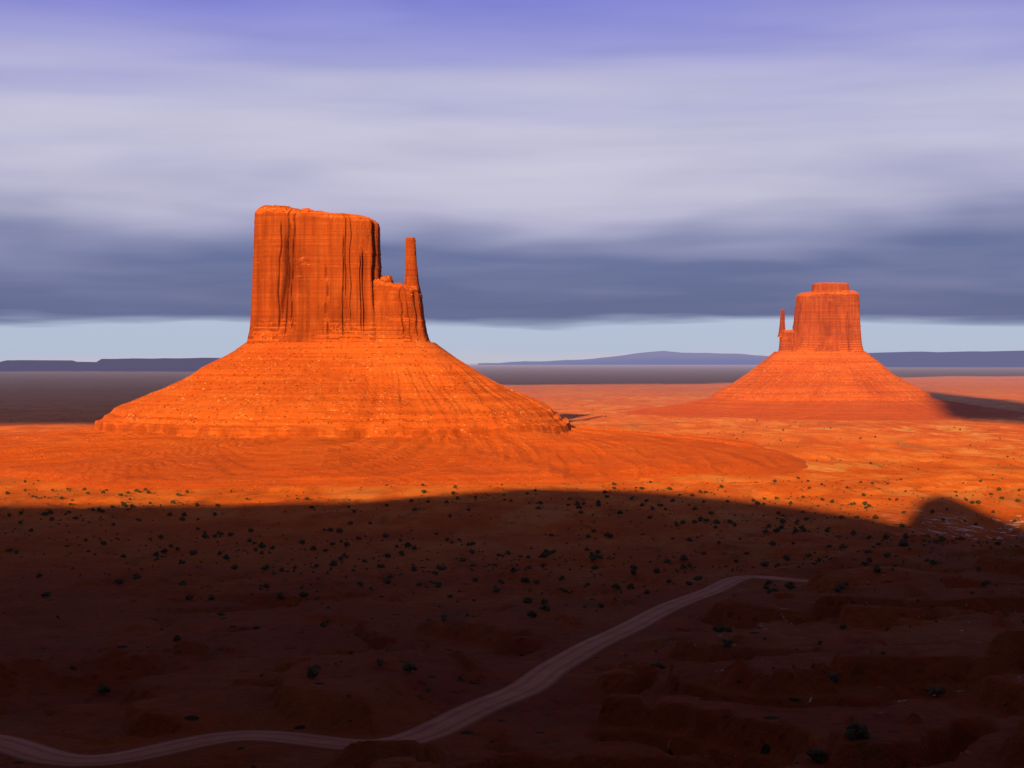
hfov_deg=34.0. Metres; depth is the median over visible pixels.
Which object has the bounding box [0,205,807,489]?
mitten butte
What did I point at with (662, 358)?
mountain rock
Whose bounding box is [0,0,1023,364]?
sky
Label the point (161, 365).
mesa rock
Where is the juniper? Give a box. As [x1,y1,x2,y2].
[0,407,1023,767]
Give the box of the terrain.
[0,365,1023,767]
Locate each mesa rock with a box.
[0,358,219,371]
[868,351,1023,366]
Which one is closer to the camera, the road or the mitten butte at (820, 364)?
the road
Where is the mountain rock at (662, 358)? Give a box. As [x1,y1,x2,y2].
[478,351,768,364]
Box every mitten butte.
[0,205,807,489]
[618,282,1023,420]
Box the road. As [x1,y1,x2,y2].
[0,575,808,767]

